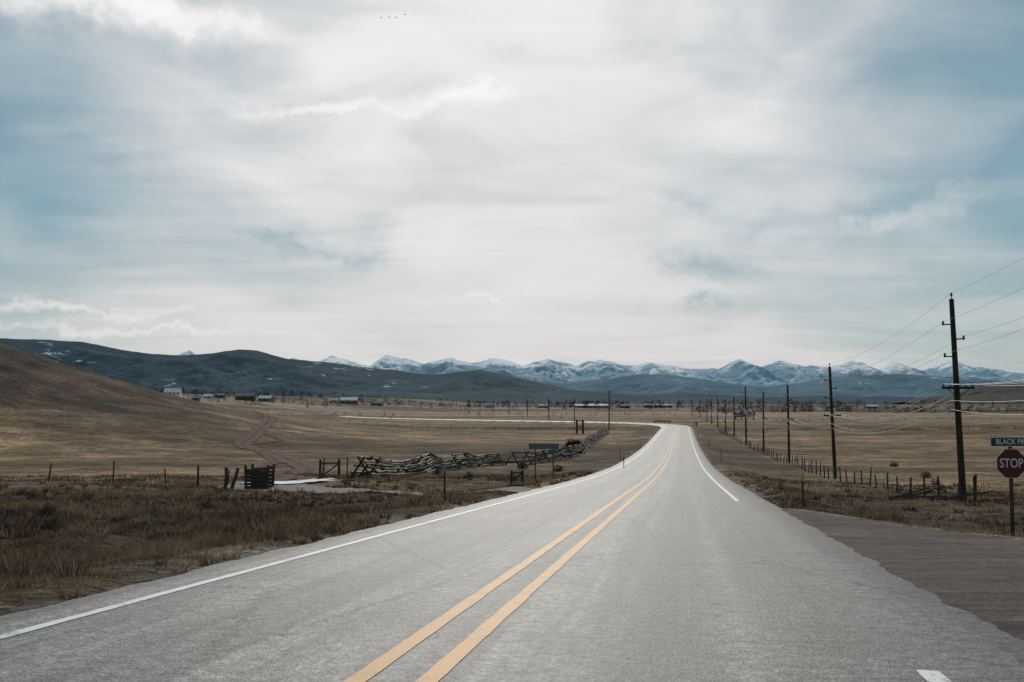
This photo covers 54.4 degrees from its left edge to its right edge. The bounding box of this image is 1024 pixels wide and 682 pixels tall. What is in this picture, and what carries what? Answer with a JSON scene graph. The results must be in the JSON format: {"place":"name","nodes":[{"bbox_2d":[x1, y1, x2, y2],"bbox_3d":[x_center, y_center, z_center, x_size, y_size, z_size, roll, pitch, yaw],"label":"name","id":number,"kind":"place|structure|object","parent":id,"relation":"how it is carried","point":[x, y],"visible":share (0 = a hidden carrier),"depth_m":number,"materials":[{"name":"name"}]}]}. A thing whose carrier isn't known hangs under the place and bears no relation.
{"place":"outdoors","nodes":[
{"label":"outdoors","id":0,"kind":"place"},
{"bbox_2d":[234,411,325,484],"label":"dirt track","id":1,"kind":"structure","parent":0,"point":[256,433],"depth_m":133.65,"materials":[{"name":"brown soil"}]},
{"bbox_2d":[0,338,753,397],"bbox_3d":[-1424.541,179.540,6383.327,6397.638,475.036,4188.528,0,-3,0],"label":"forested foothills","id":2,"kind":"structure","parent":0,"point":[241,370],"depth_m":5755.36,"materials":[{"name":"grey plant"}]},
{"bbox_2d":[0,416,1023,681],"bbox_3d":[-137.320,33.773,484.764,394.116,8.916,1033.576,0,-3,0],"label":"road","id":3,"kind":"structure","parent":0,"point":[682,566],"depth_m":9.72,"materials":[{"name":"grey asphalt"}]},
{"bbox_2d":[0,423,664,638],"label":"white edge line","id":4,"kind":"object","parent":3,"relation":"on","point":[16,632],"visible":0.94,"depth_m":11.73,"materials":[{"name":"paint"}]},
{"bbox_2d":[343,422,674,681],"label":"yellow centre line","id":5,"kind":"object","parent":3,"relation":"on","point":[373,668],"visible":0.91,"depth_m":9.38,"materials":[{"name":"paint"}]},
{"bbox_2d":[415,424,677,681],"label":"yellow centre line","id":6,"kind":"object","parent":3,"relation":"on","point":[441,668],"visible":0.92,"depth_m":9.38,"materials":[{"name":"paint"}]},
{"bbox_2d":[656,423,738,500],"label":"white edge line","id":7,"kind":"object","parent":3,"relation":"on","point":[727,492],"visible":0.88,"depth_m":54.22,"materials":[{"name":"paint"}]},
{"bbox_2d":[916,670,951,681],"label":"white edge line","id":8,"kind":"object","parent":3,"relation":"on","point":[932,675],"visible":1,"depth_m":6.72,"materials":[{"name":"paint"}]},
{"bbox_2d":[0,343,1023,615],"bbox_3d":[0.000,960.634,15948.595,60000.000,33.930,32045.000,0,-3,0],"label":"ground","id":9,"kind":"structure","parent":0,"point":[60,417],"depth_m":170.51,"materials":[{"name":"brown plant"}]},
{"bbox_2d":[25,492,41,500],"bbox_3d":[-20.995,6.787,43.660,0.757,0.546,0.728,0,-3,0],"label":"sagebrush","id":10,"kind":"object","parent":9,"relation":"on","point":[30,496],"visible":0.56,"depth_m":43.59,"materials":[{"name":"brown plant"}]},
{"bbox_2d":[39,502,58,514],"bbox_3d":[-12.005,4.366,25.785,0.493,0.381,0.569,0,-3,0],"label":"sagebrush","id":11,"kind":"object","parent":9,"relation":"on","point":[47,508],"visible":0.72,"depth_m":25.77,"materials":[{"name":"brown plant"}]},
{"bbox_2d":[45,517,59,527],"bbox_3d":[-10.990,4.365,23.763,0.434,0.319,0.436,1,-4,-16],"label":"sagebrush","id":12,"kind":"object","parent":9,"relation":"on","point":[53,522],"visible":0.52,"depth_m":23.79,"materials":[{"name":"brown plant"}]},
{"bbox_2d":[21,461,229,484],"bbox_3d":[-28.729,7.925,57.009,24.361,1.908,0.688,1,-4,-21],"label":"wire fence","id":13,"kind":"object","parent":9,"relation":"on","point":[127,473],"visible":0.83,"depth_m":58.80,"materials":[{"name":"brown wood"}]},
{"bbox_2d":[164,387,181,396],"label":"farmhouse","id":14,"kind":"object","parent":9,"relation":"on","point":[177,391],"visible":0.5,"depth_m":795.65,"materials":[{"name":"white"}]},
{"bbox_2d":[191,396,200,400],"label":"shed","id":15,"kind":"structure","parent":9,"relation":"on","point":[195,397],"depth_m":791.43,"materials":[{"name":"grey"}]},
{"bbox_2d":[197,465,198,486],"bbox_3d":[-18.900,8.287,59.909,0.146,1.650,0.147,1,-4,-22],"label":"fence post","id":16,"kind":"object","parent":9,"relation":"on","point":[197,475],"visible":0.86,"depth_m":59.87,"materials":[{"name":"brown wood"}]},
{"bbox_2d":[196,499,212,509],"bbox_3d":[-9.500,5.100,30.770,0.544,0.405,0.572,-3,-4,38],"label":"sagebrush","id":17,"kind":"object","parent":9,"relation":"on","point":[204,504],"visible":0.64,"depth_m":30.69,"materials":[{"name":"brown plant"}]},
{"bbox_2d":[203,394,213,398],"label":"shed","id":18,"kind":"structure","parent":9,"relation":"on","point":[206,396],"depth_m":856.32,"materials":[{"name":"white"}]},
{"bbox_2d":[214,393,225,397],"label":"shed","id":19,"kind":"structure","parent":9,"relation":"on","point":[221,395],"depth_m":900.98,"materials":[{"name":"grey"}]},
{"bbox_2d":[224,468,227,488],"bbox_3d":[-16.848,8.284,58.606,0.291,1.661,0.224,0,-3,0],"label":"fence post","id":20,"kind":"object","parent":9,"relation":"on","point":[226,477],"visible":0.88,"depth_m":58.55,"materials":[{"name":"brown wood"}]},
{"bbox_2d":[221,525,239,535],"bbox_3d":[-5.589,3.821,19.793,0.514,0.336,0.418,0,-3,0],"label":"sagebrush","id":21,"kind":"object","parent":9,"relation":"on","point":[230,530],"visible":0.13,"depth_m":19.79,"materials":[{"name":"brown plant"}]},
{"bbox_2d":[230,468,239,489],"bbox_3d":[-16.282,8.241,58.256,0.653,1.655,0.240,1,-4,-13],"label":"fence post","id":22,"kind":"object","parent":9,"relation":"on","point":[233,482],"visible":0.88,"depth_m":58.20,"materials":[{"name":"brown wood"}]},
{"bbox_2d":[235,393,255,400],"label":"barn","id":23,"kind":"structure","parent":9,"relation":"on","point":[241,396],"depth_m":884.03,"materials":[{"name":"grey metal"}]},
{"bbox_2d":[243,425,284,444],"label":"dirt track","id":24,"kind":"structure","parent":9,"relation":"on","point":[264,430],"depth_m":175.89,"materials":[{"name":"brown soil"}]},
{"bbox_2d":[248,451,280,473],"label":"dirt track","id":25,"kind":"structure","parent":9,"relation":"on","point":[272,460],"depth_m":116.90,"materials":[{"name":"brown soil"}]},
{"bbox_2d":[258,396,273,401],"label":"farmhouse","id":26,"kind":"object","parent":9,"relation":"on","point":[267,398],"visible":0.94,"depth_m":895.08,"materials":[{"name":"grey"}]},
{"bbox_2d":[242,478,333,483],"bbox_3d":[-14.092,8.846,62.918,6.294,0.275,3.166,0,-3,0],"label":"snow patch","id":27,"kind":"object","parent":9,"relation":"on","point":[291,482],"visible":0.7,"depth_m":62.50,"materials":[{"name":"white snow"}]},
{"bbox_2d":[0,470,598,615],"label":"roadside grass","id":28,"kind":"structure","parent":9,"relation":"on","point":[312,523],"depth_m":25.04,"materials":[{"name":"brown plant"}]},
{"bbox_2d":[318,459,339,478],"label":"fence brace","id":29,"kind":"object","parent":9,"relation":"on","point":[321,462],"visible":0.74,"depth_m":67.59,"materials":[{"name":"brown wood"}]},
{"bbox_2d":[267,407,394,417],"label":"distant bushes","id":30,"kind":"object","parent":9,"relation":"on","point":[343,413],"visible":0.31,"depth_m":576.08,"materials":[{"name":"brown plant"}]},
{"bbox_2d":[329,398,338,402],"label":"shed","id":31,"kind":"structure","parent":9,"relation":"on","point":[332,399],"depth_m":1115.72,"materials":[{"name":"white"}]},
{"bbox_2d":[322,458,347,476],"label":"wire fence","id":32,"kind":"object","parent":9,"relation":"on","point":[326,468],"visible":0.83,"depth_m":65.69,"materials":[{"name":"brown wood"}]},
{"bbox_2d":[340,397,357,403],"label":"barn","id":33,"kind":"structure","parent":9,"relation":"on","point":[351,400],"depth_m":1082.69,"materials":[{"name":"grey"}]},
{"bbox_2d":[371,401,383,405],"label":"shed","id":34,"kind":"structure","parent":9,"relation":"on","point":[377,403],"depth_m":1104.69,"materials":[{"name":"grey"}]},
{"bbox_2d":[227,480,535,494],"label":"gravel lane","id":35,"kind":"structure","parent":9,"relation":"on","point":[310,488],"depth_m":54.05,"materials":[{"name":"grey gravel"}]},
{"bbox_2d":[244,464,274,488],"bbox_3d":[-15.157,8.251,59.862,1.526,1.658,1.574,0,-3,0],"label":"log crib","id":36,"kind":"object","parent":35,"relation":"on","point":[258,478],"visible":0.94,"depth_m":59.28,"materials":[{"name":"brown wood"}]},
{"bbox_2d":[431,468,443,474],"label":"sagebrush","id":37,"kind":"object","parent":9,"relation":"on","point":[436,472],"visible":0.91,"depth_m":79.46,"materials":[{"name":"brown plant"}]},
{"bbox_2d":[443,466,445,500],"bbox_3d":[-2.250,4.918,33.267,0.100,1.450,0.055,0,-3,0],"label":"delineator post","id":38,"kind":"object","parent":9,"relation":"on","point":[444,469],"visible":0.73,"depth_m":33.27,"materials":[{"name":"metal"}]},
{"bbox_2d":[303,418,600,430],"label":"wire fence","id":39,"kind":"object","parent":9,"relation":"on","point":[412,425],"visible":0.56,"depth_m":325.26,"materials":[{"name":"brown wood"}]},
{"bbox_2d":[462,471,474,478],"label":"sagebrush","id":40,"kind":"object","parent":9,"relation":"on","point":[468,475],"visible":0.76,"depth_m":69.52,"materials":[{"name":"brown plant"}]},
{"bbox_2d":[350,428,608,477],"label":"jackleg fence","id":41,"kind":"object","parent":9,"relation":"on","point":[589,442],"visible":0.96,"depth_m":98.03,"materials":[{"name":"grey wood"}]},
{"bbox_2d":[484,403,495,407],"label":"farmhouse","id":42,"kind":"object","parent":9,"relation":"on","point":[489,404],"visible":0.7,"depth_m":1343.27,"materials":[{"name":"brown"}]},
{"bbox_2d":[510,470,523,483],"bbox_3d":[0.304,8.775,63.587,0.976,1.058,0.185,1,-4,-23],"label":"fence brace","id":43,"kind":"object","parent":9,"relation":"on","point":[521,474],"visible":0.8,"depth_m":63.55,"materials":[{"name":"brown wood"}]},
{"bbox_2d":[516,460,528,468],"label":"sagebrush","id":44,"kind":"object","parent":9,"relation":"on","point":[522,464],"visible":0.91,"depth_m":95.33,"materials":[{"name":"brown plant"}]},
{"bbox_2d":[537,404,547,407],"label":"shed","id":45,"kind":"structure","parent":9,"relation":"on","point":[540,405],"depth_m":1293.49,"materials":[{"name":"grey metal"}]},
{"bbox_2d":[529,443,558,479],"bbox_3d":[2.047,7.837,64.137,1.950,2.500,0.127,0,-3,-3],"label":"road sign","id":46,"kind":"object","parent":9,"relation":"on","point":[535,446],"visible":0.86,"depth_m":64.13,"materials":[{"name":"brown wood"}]},
{"bbox_2d":[551,464,564,471],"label":"sagebrush","id":47,"kind":"object","parent":9,"relation":"on","point":[559,469],"visible":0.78,"depth_m":85.40,"materials":[{"name":"brown plant"}]},
{"bbox_2d":[572,397,575,422],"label":"utility pole","id":48,"kind":"object","parent":9,"relation":"on","point":[574,407],"visible":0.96,"depth_m":398.89,"materials":[{"name":"brown wood"}]},
{"bbox_2d":[564,438,585,451],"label":"shrub","id":49,"kind":"object","parent":9,"relation":"on","point":[576,442],"visible":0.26,"depth_m":148.89,"materials":[{"name":"brown plant"}]},
{"bbox_2d":[576,420,583,433],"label":"ranch gate","id":50,"kind":"structure","parent":9,"relation":"on","point":[577,421],"depth_m":260.93,"materials":[{"name":"brown wood"}]},
{"bbox_2d":[150,387,1021,417],"bbox_3d":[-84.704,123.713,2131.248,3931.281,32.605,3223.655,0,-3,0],"label":"distant trees","id":51,"kind":"object","parent":9,"relation":"on","point":[505,404],"visible":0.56,"depth_m":1252.60,"materials":[{"name":"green plant"}]},
{"bbox_2d":[575,404,608,407],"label":"barn","id":52,"kind":"structure","parent":9,"relation":"on","point":[583,405],"depth_m":1241.35,"materials":[{"name":"grey metal"}]},
{"bbox_2d":[607,392,610,429],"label":"utility pole","id":53,"kind":"object","parent":9,"relation":"on","point":[609,412],"visible":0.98,"depth_m":315.10,"materials":[{"name":"brown wood"}]},
{"bbox_2d":[644,404,672,407],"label":"barn","id":54,"kind":"structure","parent":9,"relation":"on","point":[666,405],"depth_m":1391.01,"materials":[{"name":"grey metal"}]},
{"bbox_2d":[710,397,713,423],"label":"utility pole","id":55,"kind":"object","parent":9,"relation":"on","point":[711,409],"visible":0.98,"depth_m":378.91,"materials":[{"name":"brown wood"}]},
{"bbox_2d":[715,397,719,426],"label":"utility pole","id":56,"kind":"object","parent":9,"relation":"on","point":[717,410],"visible":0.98,"depth_m":328.99,"materials":[{"name":"brown wood"}]},
{"bbox_2d":[723,398,727,432],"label":"utility pole","id":57,"kind":"object","parent":9,"relation":"on","point":[725,413],"visible":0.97,"depth_m":284.04,"materials":[{"name":"brown wood"}]},
{"bbox_2d":[731,397,736,436],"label":"utility pole","id":58,"kind":"object","parent":9,"relation":"on","point":[733,414],"visible":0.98,"depth_m":244.24,"materials":[{"name":"brown wood"}]},
{"bbox_2d":[735,411,754,419],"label":"billboard","id":59,"kind":"object","parent":9,"relation":"on","point":[748,414],"visible":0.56,"depth_m":461.46,"materials":[{"name":"grey wood"}]},
{"bbox_2d":[742,385,747,439],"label":"utility pole","id":60,"kind":"object","parent":9,"relation":"on","point":[745,416],"visible":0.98,"depth_m":204.28,"materials":[{"name":"brown wood"}]},
{"bbox_2d":[596,258,1023,409],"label":"power lines","id":61,"kind":"object","parent":60,"relation":"attached to","point":[910,343],"visible":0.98,"depth_m":53.73,"materials":[{"name":"metal"}]},
{"bbox_2d":[759,390,767,451],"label":"utility pole","id":62,"kind":"object","parent":9,"relation":"on","point":[763,422],"visible":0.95,"depth_m":164.32,"materials":[{"name":"brown wood"}]},
{"bbox_2d":[782,383,794,462],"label":"utility pole","id":63,"kind":"object","parent":9,"relation":"on","point":[788,426],"visible":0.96,"depth_m":125.50,"materials":[{"name":"brown wood"}]},
{"bbox_2d":[801,474,804,508],"bbox_3d":[9.050,4.894,30.964,0.100,1.500,0.055,0,-3,0],"label":"delineator post","id":64,"kind":"object","parent":9,"relation":"on","point":[802,480],"visible":0.73,"depth_m":30.97,"materials":[{"name":"metal"}]},
{"bbox_2d":[824,363,840,477],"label":"utility pole","id":65,"kind":"object","parent":9,"relation":"on","point":[832,426],"visible":0.95,"depth_m":87.60,"materials":[{"name":"brown wood"}]},
{"bbox_2d":[719,430,976,502],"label":"wire fence","id":66,"kind":"object","parent":9,"relation":"on","point":[750,443],"visible":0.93,"depth_m":79.44,"materials":[{"name":"brown wood"}]},
{"bbox_2d":[693,416,1003,425],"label":"wire fence","id":67,"kind":"object","parent":9,"relation":"on","point":[809,419],"visible":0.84,"depth_m":444.82,"materials":[{"name":"brown wood"}]},
{"bbox_2d":[689,405,1023,412],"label":"willow thicket","id":68,"kind":"object","parent":9,"relation":"on","point":[850,407],"visible":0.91,"depth_m":822.95,"materials":[{"name":"brown plant"}]},
{"bbox_2d":[718,426,1016,430],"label":"wire fence","id":69,"kind":"object","parent":9,"relation":"on","point":[848,428],"visible":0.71,"depth_m":305.96,"materials":[{"name":"brown wood"}]},
{"bbox_2d":[864,405,878,408],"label":"shed","id":70,"kind":"structure","parent":9,"relation":"on","point":[870,406],"depth_m":1243.73,"materials":[{"name":"grey metal"}]},
{"bbox_2d":[721,470,1023,538],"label":"roadside grass","id":71,"kind":"structure","parent":9,"relation":"on","point":[797,494],"depth_m":40.08,"materials":[{"name":"brown plant"}]},
{"bbox_2d":[889,460,898,466],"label":"sagebrush","id":72,"kind":"object","parent":9,"relation":"on","point":[895,465],"visible":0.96,"depth_m":117.21,"materials":[{"name":"green plant"}]},
{"bbox_2d":[919,471,931,477],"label":"sagebrush","id":73,"kind":"object","parent":9,"relation":"on","point":[927,475],"visible":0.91,"depth_m":91.35,"materials":[{"name":"green plant"}]},
{"bbox_2d":[881,486,1020,504],"bbox_3d":[19.696,7.077,45.426,5.973,0.937,2.167,0,-3,6],"label":"rail pile","id":74,"kind":"object","parent":9,"relation":"on","point":[918,495],"visible":0.56,"depth_m":45.09,"materials":[{"name":"brown wood"}]},
{"bbox_2d":[942,293,974,499],"bbox_3d":[21.415,2.906,47.886,1.550,10.505,0.388,0,-3,0],"label":"utility pole","id":75,"kind":"object","parent":9,"relation":"on","point":[959,441],"visible":0.93,"depth_m":47.79,"materials":[{"name":"brown wood"}]},
{"bbox_2d":[579,379,1023,434],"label":"telephone wires","id":76,"kind":"object","parent":75,"relation":"attached to","point":[991,384],"visible":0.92,"depth_m":56.11,"materials":[{"name":"black metal"}]},
{"bbox_2d":[973,476,1023,501],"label":"wire fence","id":77,"kind":"object","parent":9,"relation":"on","point":[974,496],"visible":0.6,"depth_m":43.59,"materials":[{"name":"brown wood"}]},
{"bbox_2d":[990,437,1023,536],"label":"stop sign","id":78,"kind":"object","parent":9,"relation":"on","point":[1010,463],"visible":1,"depth_m":25.82,"materials":[{"name":"red metal"}]},
{"bbox_2d":[0,0,1023,372],"label":"sky","id":79,"kind":"structure","parent":0,"point":[692,184],"materials":[{"name":"white"}]},
{"bbox_2d":[176,350,1023,385],"bbox_3d":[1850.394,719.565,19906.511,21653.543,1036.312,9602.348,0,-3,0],"label":"snowy mountains","id":80,"kind":"structure","parent":0,"point":[740,371],"depth_m":18976.76,"materials":[{"name":"white snow"}]},
{"bbox_2d":[314,391,938,403],"bbox_3d":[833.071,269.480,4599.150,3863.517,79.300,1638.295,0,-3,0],"label":"hills","id":81,"kind":"structure","parent":0,"point":[498,397],"depth_m":4410.24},
{"bbox_2d":[411,372,1016,396],"bbox_3d":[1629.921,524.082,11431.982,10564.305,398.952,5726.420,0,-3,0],"label":"blue foothills","id":82,"kind":"structure","parent":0,"point":[905,385],"depth_m":10432.19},
{"bbox_2d":[778,507,1023,639],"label":"side road","id":83,"kind":"structure","parent":0,"point":[981,577],"depth_m":14.21,"materials":[{"name":"asphalt"}]},
{"bbox_2d":[892,382,1023,404],"bbox_3d":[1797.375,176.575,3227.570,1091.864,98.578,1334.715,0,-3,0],"label":"hill","id":84,"kind":"structure","parent":0,"point":[1001,392],"depth_m":3041.98,"materials":[{"name":"brown plant"}]}
]}

